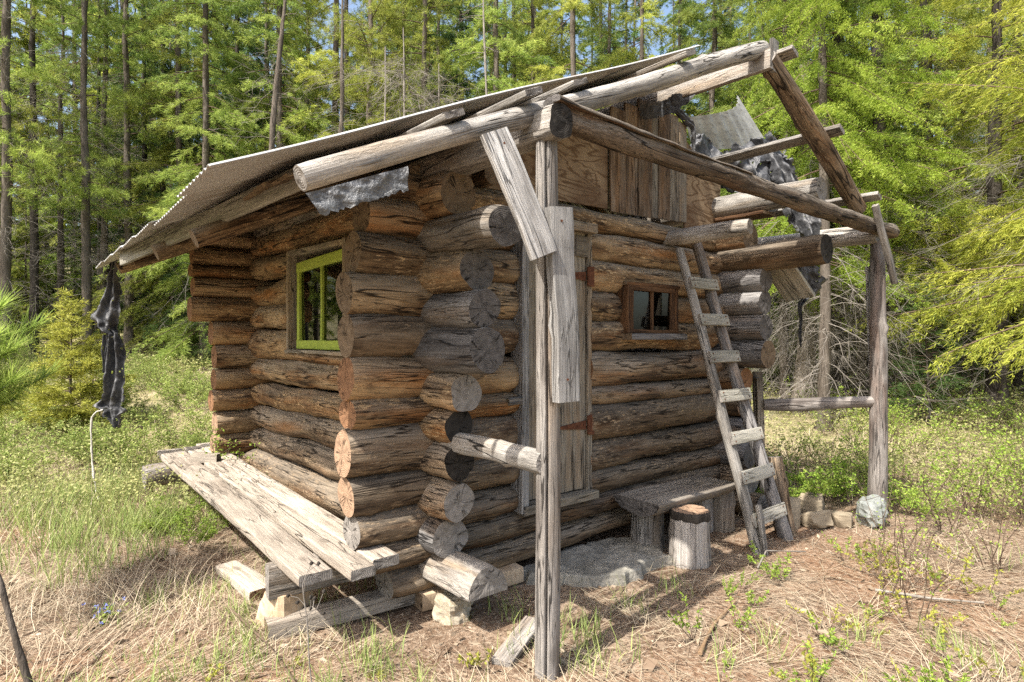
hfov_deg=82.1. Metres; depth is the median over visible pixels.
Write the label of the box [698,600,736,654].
fallen branch
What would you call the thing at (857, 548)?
seedling
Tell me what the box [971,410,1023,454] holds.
leafy shrub
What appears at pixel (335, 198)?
membrane scrap
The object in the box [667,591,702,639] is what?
seedling
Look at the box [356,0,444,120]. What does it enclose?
conifer
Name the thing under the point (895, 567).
seedling
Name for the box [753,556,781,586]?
seedling
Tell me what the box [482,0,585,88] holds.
conifer
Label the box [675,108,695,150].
tarp edge
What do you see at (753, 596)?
seedling
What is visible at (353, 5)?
sky
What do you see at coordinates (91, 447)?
rope
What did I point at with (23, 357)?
leafy shrub
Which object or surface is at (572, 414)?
door
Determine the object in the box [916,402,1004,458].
leafy shrub
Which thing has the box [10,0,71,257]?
conifer
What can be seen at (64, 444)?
leafy shrub
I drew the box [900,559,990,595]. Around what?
seedling
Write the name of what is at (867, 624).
seedling
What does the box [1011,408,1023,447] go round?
leafy shrub
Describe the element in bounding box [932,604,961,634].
seedling
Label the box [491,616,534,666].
board scrap
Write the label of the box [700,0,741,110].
conifer
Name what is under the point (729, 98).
conifer
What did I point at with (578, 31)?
conifer
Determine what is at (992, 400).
leafy shrub
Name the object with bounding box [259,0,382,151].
conifer
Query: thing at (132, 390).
leafy shrub
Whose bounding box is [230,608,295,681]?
fallen branch
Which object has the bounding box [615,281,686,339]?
window
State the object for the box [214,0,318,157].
conifer
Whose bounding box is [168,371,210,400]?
leafy shrub
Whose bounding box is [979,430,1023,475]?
leafy shrub
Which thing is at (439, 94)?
dead tree
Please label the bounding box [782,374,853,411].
leafy shrub
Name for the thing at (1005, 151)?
conifer
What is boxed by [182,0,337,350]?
conifer
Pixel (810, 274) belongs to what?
hanging tarp
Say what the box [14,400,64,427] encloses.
leafy shrub
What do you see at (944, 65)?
conifer
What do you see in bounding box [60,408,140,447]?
leafy shrub
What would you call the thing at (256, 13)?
conifer
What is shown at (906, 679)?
seedling
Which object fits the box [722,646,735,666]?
seedling
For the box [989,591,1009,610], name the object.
seedling
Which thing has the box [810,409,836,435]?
leafy shrub
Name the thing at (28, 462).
leafy shrub
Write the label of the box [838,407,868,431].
leafy shrub
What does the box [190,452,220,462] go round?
wood chunk
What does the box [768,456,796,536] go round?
leaning log
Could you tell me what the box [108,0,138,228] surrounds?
pine tree
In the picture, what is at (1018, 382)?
conifer
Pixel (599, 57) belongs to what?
conifer
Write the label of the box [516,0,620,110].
conifer
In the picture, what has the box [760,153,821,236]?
tarp shred
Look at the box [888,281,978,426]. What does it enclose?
young fir
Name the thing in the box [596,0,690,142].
conifer
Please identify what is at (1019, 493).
leafy shrub
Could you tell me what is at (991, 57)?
conifer
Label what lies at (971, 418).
leafy shrub
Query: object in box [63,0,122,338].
pine tree
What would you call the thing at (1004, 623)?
seedling
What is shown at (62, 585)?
dry grass
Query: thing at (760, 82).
conifer
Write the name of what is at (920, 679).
seedling
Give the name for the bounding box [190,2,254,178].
conifer
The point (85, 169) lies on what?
pine tree
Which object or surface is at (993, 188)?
fir tree
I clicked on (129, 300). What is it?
pine tree
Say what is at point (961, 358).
conifer
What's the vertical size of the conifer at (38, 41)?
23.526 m
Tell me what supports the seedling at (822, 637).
on the ground at (496, 633)
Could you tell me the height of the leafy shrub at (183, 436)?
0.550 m
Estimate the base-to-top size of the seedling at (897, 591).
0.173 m
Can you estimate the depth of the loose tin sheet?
6.16 m
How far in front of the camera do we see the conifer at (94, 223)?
23.36 m
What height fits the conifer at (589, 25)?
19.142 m
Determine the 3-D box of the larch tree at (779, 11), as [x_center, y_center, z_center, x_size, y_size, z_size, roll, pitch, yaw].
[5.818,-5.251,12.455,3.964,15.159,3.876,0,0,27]
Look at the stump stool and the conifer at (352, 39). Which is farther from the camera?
the conifer at (352, 39)
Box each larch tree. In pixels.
[721,0,891,419]
[722,0,972,438]
[786,0,1020,432]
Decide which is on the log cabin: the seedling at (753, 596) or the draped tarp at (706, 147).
the draped tarp at (706, 147)
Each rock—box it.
[432,590,472,624]
[856,494,887,528]
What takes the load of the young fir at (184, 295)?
on the ground at (496, 633)
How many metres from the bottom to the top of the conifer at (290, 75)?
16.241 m
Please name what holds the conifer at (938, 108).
on the ground at (496, 633)
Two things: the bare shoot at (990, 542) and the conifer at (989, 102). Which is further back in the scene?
the conifer at (989, 102)
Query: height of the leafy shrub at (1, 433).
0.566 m
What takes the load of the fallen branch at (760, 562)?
on the ground at (496, 633)
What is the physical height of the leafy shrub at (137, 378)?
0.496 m
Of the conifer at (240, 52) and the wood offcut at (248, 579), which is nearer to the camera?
the wood offcut at (248, 579)
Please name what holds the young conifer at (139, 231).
on the ground at (496, 633)
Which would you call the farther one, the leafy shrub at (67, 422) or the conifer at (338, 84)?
the conifer at (338, 84)
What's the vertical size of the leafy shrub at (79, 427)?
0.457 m
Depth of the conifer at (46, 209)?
22.84 m
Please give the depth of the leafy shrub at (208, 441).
7.52 m
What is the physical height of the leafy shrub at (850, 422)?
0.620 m
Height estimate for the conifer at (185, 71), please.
22.179 m
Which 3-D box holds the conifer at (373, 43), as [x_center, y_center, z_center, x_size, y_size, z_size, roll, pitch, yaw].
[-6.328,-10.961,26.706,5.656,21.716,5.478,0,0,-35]
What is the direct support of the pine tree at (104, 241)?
on the ground at (496, 633)
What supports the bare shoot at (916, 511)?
on the ground at (496, 633)
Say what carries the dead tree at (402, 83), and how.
on the ground at (496, 633)
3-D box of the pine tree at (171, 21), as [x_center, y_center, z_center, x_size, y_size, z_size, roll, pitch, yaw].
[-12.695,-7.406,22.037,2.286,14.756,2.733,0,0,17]
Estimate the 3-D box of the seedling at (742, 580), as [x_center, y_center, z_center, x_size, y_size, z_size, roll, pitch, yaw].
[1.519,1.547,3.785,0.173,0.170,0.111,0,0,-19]
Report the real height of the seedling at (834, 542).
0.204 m
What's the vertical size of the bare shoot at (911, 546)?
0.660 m
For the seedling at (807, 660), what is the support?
on the ground at (496, 633)
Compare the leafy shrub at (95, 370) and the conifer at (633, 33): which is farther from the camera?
the conifer at (633, 33)
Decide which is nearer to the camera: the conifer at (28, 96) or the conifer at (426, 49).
the conifer at (426, 49)
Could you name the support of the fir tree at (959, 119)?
on the ground at (496, 633)
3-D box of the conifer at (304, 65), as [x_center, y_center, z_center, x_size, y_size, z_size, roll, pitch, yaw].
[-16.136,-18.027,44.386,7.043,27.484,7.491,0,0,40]
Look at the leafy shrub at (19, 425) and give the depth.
8.79 m
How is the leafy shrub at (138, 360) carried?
on the ground at (496, 633)
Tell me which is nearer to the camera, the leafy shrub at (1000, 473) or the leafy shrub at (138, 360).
the leafy shrub at (1000, 473)
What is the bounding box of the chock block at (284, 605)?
[255,590,313,628]
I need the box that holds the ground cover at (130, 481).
[0,306,1023,532]
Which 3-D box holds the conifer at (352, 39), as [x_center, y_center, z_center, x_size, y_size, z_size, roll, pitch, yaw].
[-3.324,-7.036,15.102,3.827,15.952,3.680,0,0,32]
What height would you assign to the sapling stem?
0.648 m
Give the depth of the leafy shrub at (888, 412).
9.61 m
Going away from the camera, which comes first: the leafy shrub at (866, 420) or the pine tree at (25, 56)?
the leafy shrub at (866, 420)
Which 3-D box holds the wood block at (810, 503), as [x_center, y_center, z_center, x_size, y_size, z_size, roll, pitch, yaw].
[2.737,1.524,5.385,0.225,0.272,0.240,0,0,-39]
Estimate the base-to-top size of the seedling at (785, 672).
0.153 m
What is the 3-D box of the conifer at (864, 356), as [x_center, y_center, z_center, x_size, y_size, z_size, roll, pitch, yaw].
[8.001,-3.853,13.477,4.711,12.527,4.356,0,0,36]
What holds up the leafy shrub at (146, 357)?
on the ground at (496, 633)
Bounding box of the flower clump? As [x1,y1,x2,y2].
[82,597,129,625]
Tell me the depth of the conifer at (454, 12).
19.89 m
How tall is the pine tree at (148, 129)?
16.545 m
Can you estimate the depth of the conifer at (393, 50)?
19.88 m
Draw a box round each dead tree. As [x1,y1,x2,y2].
[286,0,390,139]
[289,28,480,124]
[370,47,405,120]
[380,48,494,118]
[458,0,501,94]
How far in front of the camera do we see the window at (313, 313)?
4.94 m
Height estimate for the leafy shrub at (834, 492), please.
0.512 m
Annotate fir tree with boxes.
[832,0,1023,419]
[846,0,1023,390]
[849,0,1023,452]
[906,1,1023,388]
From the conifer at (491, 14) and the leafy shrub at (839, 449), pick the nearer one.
the leafy shrub at (839, 449)
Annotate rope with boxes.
[90,409,102,499]
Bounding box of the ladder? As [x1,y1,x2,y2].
[675,242,792,556]
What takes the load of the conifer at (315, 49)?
on the ground at (496, 633)
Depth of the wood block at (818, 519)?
5.07 m
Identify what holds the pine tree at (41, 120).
on the ground at (496, 633)
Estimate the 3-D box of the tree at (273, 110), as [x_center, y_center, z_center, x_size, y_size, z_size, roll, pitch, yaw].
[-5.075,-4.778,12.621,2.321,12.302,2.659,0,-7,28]
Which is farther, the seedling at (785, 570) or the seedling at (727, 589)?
the seedling at (785, 570)
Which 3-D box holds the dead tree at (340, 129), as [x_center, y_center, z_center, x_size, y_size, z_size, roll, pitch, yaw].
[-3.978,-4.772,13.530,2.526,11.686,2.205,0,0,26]
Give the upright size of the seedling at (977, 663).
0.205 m
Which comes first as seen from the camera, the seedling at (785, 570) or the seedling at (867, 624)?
the seedling at (867, 624)
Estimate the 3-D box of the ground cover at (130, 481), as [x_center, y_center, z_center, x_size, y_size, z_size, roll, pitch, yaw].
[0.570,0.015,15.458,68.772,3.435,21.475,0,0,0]
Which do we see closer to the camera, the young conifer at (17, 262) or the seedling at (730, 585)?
the seedling at (730, 585)
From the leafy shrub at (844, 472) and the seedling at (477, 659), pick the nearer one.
the seedling at (477, 659)
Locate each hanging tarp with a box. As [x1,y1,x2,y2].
[90,260,126,427]
[798,266,827,346]
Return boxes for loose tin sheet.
[687,96,763,149]
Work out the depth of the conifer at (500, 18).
39.57 m
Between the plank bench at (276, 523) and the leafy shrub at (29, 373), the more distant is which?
the leafy shrub at (29, 373)
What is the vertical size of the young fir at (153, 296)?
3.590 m
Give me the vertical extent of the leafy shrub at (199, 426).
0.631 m
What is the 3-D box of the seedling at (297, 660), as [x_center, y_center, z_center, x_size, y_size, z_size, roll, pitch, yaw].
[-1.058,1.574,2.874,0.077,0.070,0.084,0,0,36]
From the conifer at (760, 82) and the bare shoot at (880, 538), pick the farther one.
the conifer at (760, 82)
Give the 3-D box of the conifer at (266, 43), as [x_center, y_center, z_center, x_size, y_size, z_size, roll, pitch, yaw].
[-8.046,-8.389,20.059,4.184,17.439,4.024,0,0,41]
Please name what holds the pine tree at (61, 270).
on the ground at (496, 633)
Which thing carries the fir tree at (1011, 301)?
on the ground at (496, 633)
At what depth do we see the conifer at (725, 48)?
20.08 m
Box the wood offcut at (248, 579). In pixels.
[216,560,264,602]
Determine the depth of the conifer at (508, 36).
34.47 m
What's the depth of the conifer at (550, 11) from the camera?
24.01 m
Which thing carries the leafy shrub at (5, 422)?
on the ground at (496, 633)
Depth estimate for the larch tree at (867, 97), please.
10.02 m
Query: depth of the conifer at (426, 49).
14.94 m
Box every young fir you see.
[1,286,140,429]
[137,260,198,347]
[139,253,212,353]
[170,322,211,363]
[866,296,964,421]
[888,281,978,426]
[938,311,1019,413]
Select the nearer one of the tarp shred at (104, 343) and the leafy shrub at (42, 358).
the tarp shred at (104, 343)
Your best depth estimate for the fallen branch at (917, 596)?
3.61 m
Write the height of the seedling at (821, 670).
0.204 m
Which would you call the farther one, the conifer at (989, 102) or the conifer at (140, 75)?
the conifer at (140, 75)
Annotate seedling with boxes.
[205,663,225,681]
[287,650,306,667]
[367,665,385,681]
[458,648,491,668]
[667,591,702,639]
[722,572,735,591]
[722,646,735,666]
[724,581,738,595]
[725,595,756,627]
[733,609,749,633]
[739,567,762,592]
[745,589,768,606]
[747,540,765,564]
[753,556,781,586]
[757,553,780,581]
[763,552,791,579]
[768,633,817,681]
[777,657,818,681]
[786,600,858,630]
[800,640,836,681]
[806,610,843,647]
[821,531,851,561]
[823,611,889,636]
[827,631,852,654]
[832,607,883,624]
[837,545,896,579]
[853,543,880,560]
[857,596,889,618]
[862,540,890,572]
[871,539,910,572]
[878,571,910,602]
[879,591,968,631]
[881,662,936,681]
[890,657,910,681]
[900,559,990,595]
[902,654,954,681]
[919,629,945,656]
[924,673,947,681]
[926,559,941,579]
[929,536,973,566]
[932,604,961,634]
[938,566,1023,597]
[939,657,971,681]
[940,635,1023,681]
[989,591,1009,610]
[991,613,1016,626]
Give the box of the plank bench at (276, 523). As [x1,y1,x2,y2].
[142,443,398,600]
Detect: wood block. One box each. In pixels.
[790,497,800,528]
[798,492,824,513]
[800,510,832,528]
[830,510,852,528]
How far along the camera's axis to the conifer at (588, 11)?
43.01 m
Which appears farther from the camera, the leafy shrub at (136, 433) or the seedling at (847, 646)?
the leafy shrub at (136, 433)
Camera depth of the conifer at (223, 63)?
16.82 m
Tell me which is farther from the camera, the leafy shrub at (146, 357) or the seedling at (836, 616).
the leafy shrub at (146, 357)
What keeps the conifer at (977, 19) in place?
on the ground at (496, 633)
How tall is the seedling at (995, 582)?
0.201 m
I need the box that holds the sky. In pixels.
[11,0,1023,229]
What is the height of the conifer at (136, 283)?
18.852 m
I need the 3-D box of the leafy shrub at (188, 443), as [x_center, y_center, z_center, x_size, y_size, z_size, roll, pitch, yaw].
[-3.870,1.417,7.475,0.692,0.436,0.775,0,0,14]
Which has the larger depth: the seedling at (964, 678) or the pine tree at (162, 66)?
the pine tree at (162, 66)
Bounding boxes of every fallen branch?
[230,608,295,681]
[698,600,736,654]
[757,550,805,568]
[875,589,983,603]
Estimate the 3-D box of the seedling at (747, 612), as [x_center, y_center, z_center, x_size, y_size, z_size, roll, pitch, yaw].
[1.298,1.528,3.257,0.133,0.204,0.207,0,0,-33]
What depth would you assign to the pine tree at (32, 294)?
15.47 m
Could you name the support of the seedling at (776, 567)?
on the ground at (496, 633)
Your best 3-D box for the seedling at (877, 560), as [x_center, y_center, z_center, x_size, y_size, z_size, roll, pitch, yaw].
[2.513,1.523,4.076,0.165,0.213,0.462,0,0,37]
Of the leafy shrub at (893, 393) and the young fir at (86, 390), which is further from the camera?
the leafy shrub at (893, 393)
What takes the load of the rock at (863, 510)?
on the ground at (496, 633)
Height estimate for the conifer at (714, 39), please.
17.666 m
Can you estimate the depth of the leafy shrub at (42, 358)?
13.85 m
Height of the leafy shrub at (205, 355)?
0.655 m
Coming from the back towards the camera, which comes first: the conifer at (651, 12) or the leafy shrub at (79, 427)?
the conifer at (651, 12)
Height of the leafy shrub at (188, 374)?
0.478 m
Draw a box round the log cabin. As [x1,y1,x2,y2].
[96,37,899,681]
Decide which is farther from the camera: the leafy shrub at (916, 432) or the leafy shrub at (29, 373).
the leafy shrub at (29, 373)
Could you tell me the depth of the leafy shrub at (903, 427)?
6.72 m
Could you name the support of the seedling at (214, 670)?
on the ground at (496, 633)
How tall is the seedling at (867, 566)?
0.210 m
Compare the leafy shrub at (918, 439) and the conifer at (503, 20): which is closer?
the leafy shrub at (918, 439)
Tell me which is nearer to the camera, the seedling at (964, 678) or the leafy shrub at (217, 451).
the seedling at (964, 678)
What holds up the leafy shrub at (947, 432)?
on the ground at (496, 633)
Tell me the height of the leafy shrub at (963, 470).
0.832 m
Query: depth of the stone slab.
4.10 m
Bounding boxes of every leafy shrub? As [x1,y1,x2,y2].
[0,363,33,388]
[0,405,35,434]
[0,408,38,443]
[0,417,24,451]
[0,431,45,470]
[0,435,41,477]
[0,438,16,455]
[0,442,60,489]
[1,413,29,442]
[4,352,36,377]
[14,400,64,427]
[16,347,37,362]
[24,391,66,408]
[27,350,62,367]
[29,406,96,436]
[29,413,146,465]
[37,405,98,433]
[37,420,154,470]
[55,417,111,444]
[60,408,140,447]
[62,356,102,381]
[68,409,161,463]
[89,427,167,470]
[92,383,147,412]
[97,361,154,382]
[119,365,169,389]
[120,391,150,419]
[121,380,143,404]
[121,397,167,429]
[121,401,181,427]
[125,349,161,372]
[128,348,173,367]
[137,360,171,377]
[139,360,189,386]
[144,368,200,397]
[148,411,212,448]
[150,375,211,408]
[167,357,206,376]
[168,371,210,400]
[168,373,210,397]
[168,388,214,428]
[171,370,210,394]
[173,437,207,447]
[176,436,209,446]
[177,421,211,446]
[178,346,211,370]
[185,428,209,443]
[202,426,259,464]
[754,458,838,496]
[765,429,811,485]
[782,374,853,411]
[785,455,867,502]
[790,416,857,470]
[792,416,831,456]
[804,448,901,501]
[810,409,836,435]
[830,381,853,417]
[835,423,911,473]
[835,426,902,489]
[837,414,868,450]
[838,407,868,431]
[838,422,925,473]
[839,383,933,433]
[843,402,902,437]
[857,393,911,426]
[860,472,958,516]
[888,380,898,404]
[888,397,979,448]
[888,398,911,441]
[888,406,948,452]
[888,439,997,532]
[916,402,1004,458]
[919,381,989,424]
[920,433,983,487]
[921,423,1023,517]
[930,419,1023,505]
[945,423,1023,527]
[954,391,1007,429]
[963,385,1022,424]
[966,380,1022,433]
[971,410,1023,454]
[972,425,1021,484]
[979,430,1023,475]
[980,426,1020,482]
[989,400,1023,434]
[990,425,1023,518]
[999,442,1023,517]
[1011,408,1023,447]
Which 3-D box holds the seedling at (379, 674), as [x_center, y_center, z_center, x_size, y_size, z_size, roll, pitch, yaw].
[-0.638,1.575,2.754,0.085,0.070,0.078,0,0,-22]
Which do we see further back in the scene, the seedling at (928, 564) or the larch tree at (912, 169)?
the larch tree at (912, 169)
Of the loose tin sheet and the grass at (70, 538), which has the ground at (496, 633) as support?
the grass at (70, 538)
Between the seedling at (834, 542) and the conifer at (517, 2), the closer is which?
the seedling at (834, 542)
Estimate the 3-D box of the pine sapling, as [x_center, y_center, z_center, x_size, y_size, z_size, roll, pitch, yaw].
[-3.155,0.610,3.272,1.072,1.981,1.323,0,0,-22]
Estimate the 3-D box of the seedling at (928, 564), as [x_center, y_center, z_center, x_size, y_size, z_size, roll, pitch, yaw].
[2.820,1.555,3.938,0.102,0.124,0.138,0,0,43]
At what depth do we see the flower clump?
3.34 m
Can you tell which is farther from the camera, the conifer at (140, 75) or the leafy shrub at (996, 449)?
the conifer at (140, 75)
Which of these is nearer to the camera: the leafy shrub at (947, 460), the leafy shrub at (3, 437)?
the leafy shrub at (947, 460)
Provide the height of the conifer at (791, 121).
24.327 m
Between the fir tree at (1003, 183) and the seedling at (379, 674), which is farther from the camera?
the fir tree at (1003, 183)
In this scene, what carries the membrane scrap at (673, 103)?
attached to the log cabin
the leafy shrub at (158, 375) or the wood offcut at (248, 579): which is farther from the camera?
the leafy shrub at (158, 375)
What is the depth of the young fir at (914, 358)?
11.15 m
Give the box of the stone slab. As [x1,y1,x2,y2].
[523,537,672,587]
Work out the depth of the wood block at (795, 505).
5.12 m
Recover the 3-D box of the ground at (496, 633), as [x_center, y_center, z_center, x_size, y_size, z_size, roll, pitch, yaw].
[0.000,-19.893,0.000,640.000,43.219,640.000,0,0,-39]
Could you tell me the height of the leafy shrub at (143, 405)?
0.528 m
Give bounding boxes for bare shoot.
[837,485,913,563]
[845,453,992,597]
[879,484,982,619]
[885,461,953,560]
[885,500,938,590]
[917,450,1023,572]
[942,477,1023,568]
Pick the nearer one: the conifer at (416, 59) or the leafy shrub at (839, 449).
the leafy shrub at (839, 449)
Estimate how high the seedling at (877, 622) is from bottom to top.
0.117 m
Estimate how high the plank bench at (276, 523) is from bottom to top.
0.344 m
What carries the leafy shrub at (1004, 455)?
on the ground at (496, 633)
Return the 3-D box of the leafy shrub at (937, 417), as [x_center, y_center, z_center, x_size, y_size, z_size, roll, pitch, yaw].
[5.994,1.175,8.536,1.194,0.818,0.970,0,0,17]
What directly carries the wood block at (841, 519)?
on the ground at (496, 633)
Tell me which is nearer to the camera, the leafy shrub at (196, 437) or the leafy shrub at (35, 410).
the leafy shrub at (196, 437)
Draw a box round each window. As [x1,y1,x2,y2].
[284,237,346,355]
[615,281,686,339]
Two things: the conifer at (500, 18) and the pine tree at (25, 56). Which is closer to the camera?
the pine tree at (25, 56)
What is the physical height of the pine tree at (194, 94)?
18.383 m
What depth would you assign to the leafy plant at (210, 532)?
4.63 m
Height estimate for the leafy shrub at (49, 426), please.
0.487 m
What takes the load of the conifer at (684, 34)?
on the ground at (496, 633)
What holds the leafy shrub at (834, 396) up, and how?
on the ground at (496, 633)
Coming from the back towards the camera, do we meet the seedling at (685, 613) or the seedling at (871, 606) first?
the seedling at (871, 606)
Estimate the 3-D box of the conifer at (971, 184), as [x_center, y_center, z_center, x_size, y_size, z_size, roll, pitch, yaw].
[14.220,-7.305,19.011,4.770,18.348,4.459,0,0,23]
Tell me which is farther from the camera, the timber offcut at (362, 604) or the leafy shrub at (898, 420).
the leafy shrub at (898, 420)
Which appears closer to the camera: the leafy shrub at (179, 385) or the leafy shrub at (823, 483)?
the leafy shrub at (823, 483)
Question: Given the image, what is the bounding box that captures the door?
[529,232,593,499]
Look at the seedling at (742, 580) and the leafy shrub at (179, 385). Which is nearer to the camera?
the seedling at (742, 580)
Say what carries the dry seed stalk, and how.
on the ground at (496, 633)
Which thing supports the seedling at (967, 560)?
on the ground at (496, 633)
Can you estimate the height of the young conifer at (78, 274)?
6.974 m
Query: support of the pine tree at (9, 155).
on the ground at (496, 633)
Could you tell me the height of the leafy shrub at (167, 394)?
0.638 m
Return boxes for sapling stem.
[0,574,32,681]
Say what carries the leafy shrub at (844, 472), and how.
on the ground at (496, 633)
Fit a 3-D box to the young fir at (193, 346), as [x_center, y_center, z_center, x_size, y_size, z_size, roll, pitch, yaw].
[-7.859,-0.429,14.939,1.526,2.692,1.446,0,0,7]
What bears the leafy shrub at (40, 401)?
on the ground at (496, 633)
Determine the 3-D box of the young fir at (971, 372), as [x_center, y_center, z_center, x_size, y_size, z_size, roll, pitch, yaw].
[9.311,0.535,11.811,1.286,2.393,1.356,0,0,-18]
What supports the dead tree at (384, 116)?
on the ground at (496, 633)
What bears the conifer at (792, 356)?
on the ground at (496, 633)
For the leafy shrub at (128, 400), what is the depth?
9.89 m
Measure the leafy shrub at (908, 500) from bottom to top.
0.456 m
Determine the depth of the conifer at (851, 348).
17.49 m
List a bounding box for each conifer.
[0,0,80,321]
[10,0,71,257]
[10,0,80,267]
[10,0,140,329]
[11,140,54,339]
[38,0,181,323]
[44,157,93,335]
[55,0,198,344]
[74,0,243,356]
[92,166,123,321]
[93,0,265,374]
[109,0,173,227]
[118,156,150,329]
[133,11,196,286]
[139,0,288,356]
[139,2,225,293]
[166,12,247,190]
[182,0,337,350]
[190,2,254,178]
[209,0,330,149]
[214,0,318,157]
[220,0,302,151]
[239,10,263,69]
[257,2,330,151]
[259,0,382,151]
[261,0,357,138]
[285,0,327,126]
[309,0,388,131]
[312,0,416,126]
[315,9,350,136]
[340,0,426,130]
[344,0,485,123]
[349,0,399,109]
[350,0,444,122]
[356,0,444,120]
[406,0,476,114]
[410,0,484,102]
[419,0,501,108]
[436,0,559,98]
[464,0,508,95]
[479,0,549,92]
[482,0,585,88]
[484,0,541,84]
[507,0,551,86]
[508,0,583,82]
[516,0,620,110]
[537,0,588,76]
[567,0,611,71]
[575,0,621,73]
[578,0,652,110]
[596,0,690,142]
[605,2,622,51]
[611,0,639,66]
[611,0,664,59]
[651,0,706,143]
[652,0,716,120]
[656,0,691,113]
[661,0,792,399]
[692,0,776,311]
[696,0,817,380]
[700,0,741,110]
[704,0,778,330]
[707,0,979,420]
[730,0,845,384]
[747,0,818,356]
[751,0,976,414]
[752,15,847,352]
[758,25,888,381]
[766,3,962,403]
[813,4,920,379]
[846,0,970,386]
[846,0,1010,360]
[861,0,1014,397]
[884,1,956,360]
[887,0,1023,375]
[888,0,1013,392]
[916,8,1011,389]
[933,0,1023,395]
[944,0,1023,356]
[957,12,1023,205]
[969,19,1023,374]
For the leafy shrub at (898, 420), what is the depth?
8.81 m
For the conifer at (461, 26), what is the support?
on the ground at (496, 633)
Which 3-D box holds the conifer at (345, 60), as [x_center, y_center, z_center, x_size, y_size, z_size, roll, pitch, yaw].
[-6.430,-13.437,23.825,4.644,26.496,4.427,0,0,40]
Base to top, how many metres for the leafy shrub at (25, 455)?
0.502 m
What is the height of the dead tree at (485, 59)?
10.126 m
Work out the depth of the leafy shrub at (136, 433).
7.46 m
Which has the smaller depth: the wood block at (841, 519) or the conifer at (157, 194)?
the wood block at (841, 519)
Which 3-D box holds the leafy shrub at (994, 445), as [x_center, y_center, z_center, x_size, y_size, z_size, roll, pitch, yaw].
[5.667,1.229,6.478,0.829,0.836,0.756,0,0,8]
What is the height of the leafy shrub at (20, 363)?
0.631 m
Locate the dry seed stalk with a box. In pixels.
[286,561,325,681]
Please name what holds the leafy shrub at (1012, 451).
on the ground at (496, 633)
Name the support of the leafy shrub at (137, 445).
on the ground at (496, 633)
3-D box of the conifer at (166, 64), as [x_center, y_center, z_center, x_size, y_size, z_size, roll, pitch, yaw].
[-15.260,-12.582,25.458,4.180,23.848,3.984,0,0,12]
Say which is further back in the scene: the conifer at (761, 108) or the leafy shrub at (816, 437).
the conifer at (761, 108)
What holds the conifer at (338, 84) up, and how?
on the ground at (496, 633)
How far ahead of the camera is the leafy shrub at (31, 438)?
7.30 m
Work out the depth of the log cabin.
3.95 m
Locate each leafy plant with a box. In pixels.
[131,494,206,534]
[157,508,229,548]
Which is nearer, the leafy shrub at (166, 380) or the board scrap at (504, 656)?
the board scrap at (504, 656)
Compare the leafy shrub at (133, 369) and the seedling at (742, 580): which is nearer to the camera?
the seedling at (742, 580)
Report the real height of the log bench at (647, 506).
0.498 m
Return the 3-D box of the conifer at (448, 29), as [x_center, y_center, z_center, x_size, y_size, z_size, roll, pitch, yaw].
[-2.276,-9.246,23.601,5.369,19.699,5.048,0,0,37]
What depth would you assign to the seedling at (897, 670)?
2.79 m
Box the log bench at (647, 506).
[614,474,735,551]
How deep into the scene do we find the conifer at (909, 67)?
18.15 m
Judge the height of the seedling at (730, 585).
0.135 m
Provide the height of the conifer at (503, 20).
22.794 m
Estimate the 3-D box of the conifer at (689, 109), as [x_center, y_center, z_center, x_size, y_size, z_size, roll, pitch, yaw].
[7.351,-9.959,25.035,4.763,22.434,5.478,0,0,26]
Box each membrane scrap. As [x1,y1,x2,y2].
[306,166,408,215]
[639,85,695,119]
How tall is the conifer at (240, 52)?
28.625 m
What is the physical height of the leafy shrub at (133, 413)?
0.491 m
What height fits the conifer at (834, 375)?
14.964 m
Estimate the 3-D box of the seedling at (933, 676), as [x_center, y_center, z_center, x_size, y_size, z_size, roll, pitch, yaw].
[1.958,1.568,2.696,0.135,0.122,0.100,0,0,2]
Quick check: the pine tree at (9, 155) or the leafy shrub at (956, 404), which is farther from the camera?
the pine tree at (9, 155)
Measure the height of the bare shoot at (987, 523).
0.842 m
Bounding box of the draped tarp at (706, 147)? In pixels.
[690,131,793,192]
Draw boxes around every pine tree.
[0,0,95,371]
[0,0,102,359]
[0,1,47,316]
[0,2,27,315]
[10,0,145,359]
[12,0,100,344]
[13,2,78,322]
[51,0,167,341]
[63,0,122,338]
[65,0,175,357]
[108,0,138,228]
[108,0,200,300]
[110,2,169,245]
[148,20,197,189]
[154,4,216,297]
[190,23,228,163]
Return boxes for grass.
[0,357,1023,633]
[0,394,1023,681]
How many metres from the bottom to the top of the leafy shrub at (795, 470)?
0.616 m
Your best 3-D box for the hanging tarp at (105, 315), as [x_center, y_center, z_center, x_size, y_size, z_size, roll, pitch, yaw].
[-4.020,0.022,5.898,0.430,1.705,0.213,0,0,27]
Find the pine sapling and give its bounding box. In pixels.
[0,281,75,439]
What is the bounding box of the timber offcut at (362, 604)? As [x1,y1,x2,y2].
[264,589,414,640]
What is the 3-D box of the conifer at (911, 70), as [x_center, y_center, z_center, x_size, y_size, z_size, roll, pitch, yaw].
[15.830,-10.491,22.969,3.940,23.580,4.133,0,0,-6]
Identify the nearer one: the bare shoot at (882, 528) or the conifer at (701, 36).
the bare shoot at (882, 528)
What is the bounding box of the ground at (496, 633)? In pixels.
[0,251,1023,681]
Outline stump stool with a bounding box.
[668,504,710,569]
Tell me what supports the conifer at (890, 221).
on the ground at (496, 633)
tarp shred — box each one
[101,334,110,372]
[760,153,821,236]
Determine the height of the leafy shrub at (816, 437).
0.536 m
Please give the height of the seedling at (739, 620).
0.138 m
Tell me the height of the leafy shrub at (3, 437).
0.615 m
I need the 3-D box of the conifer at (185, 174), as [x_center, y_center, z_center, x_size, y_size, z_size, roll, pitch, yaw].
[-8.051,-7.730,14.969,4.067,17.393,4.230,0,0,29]

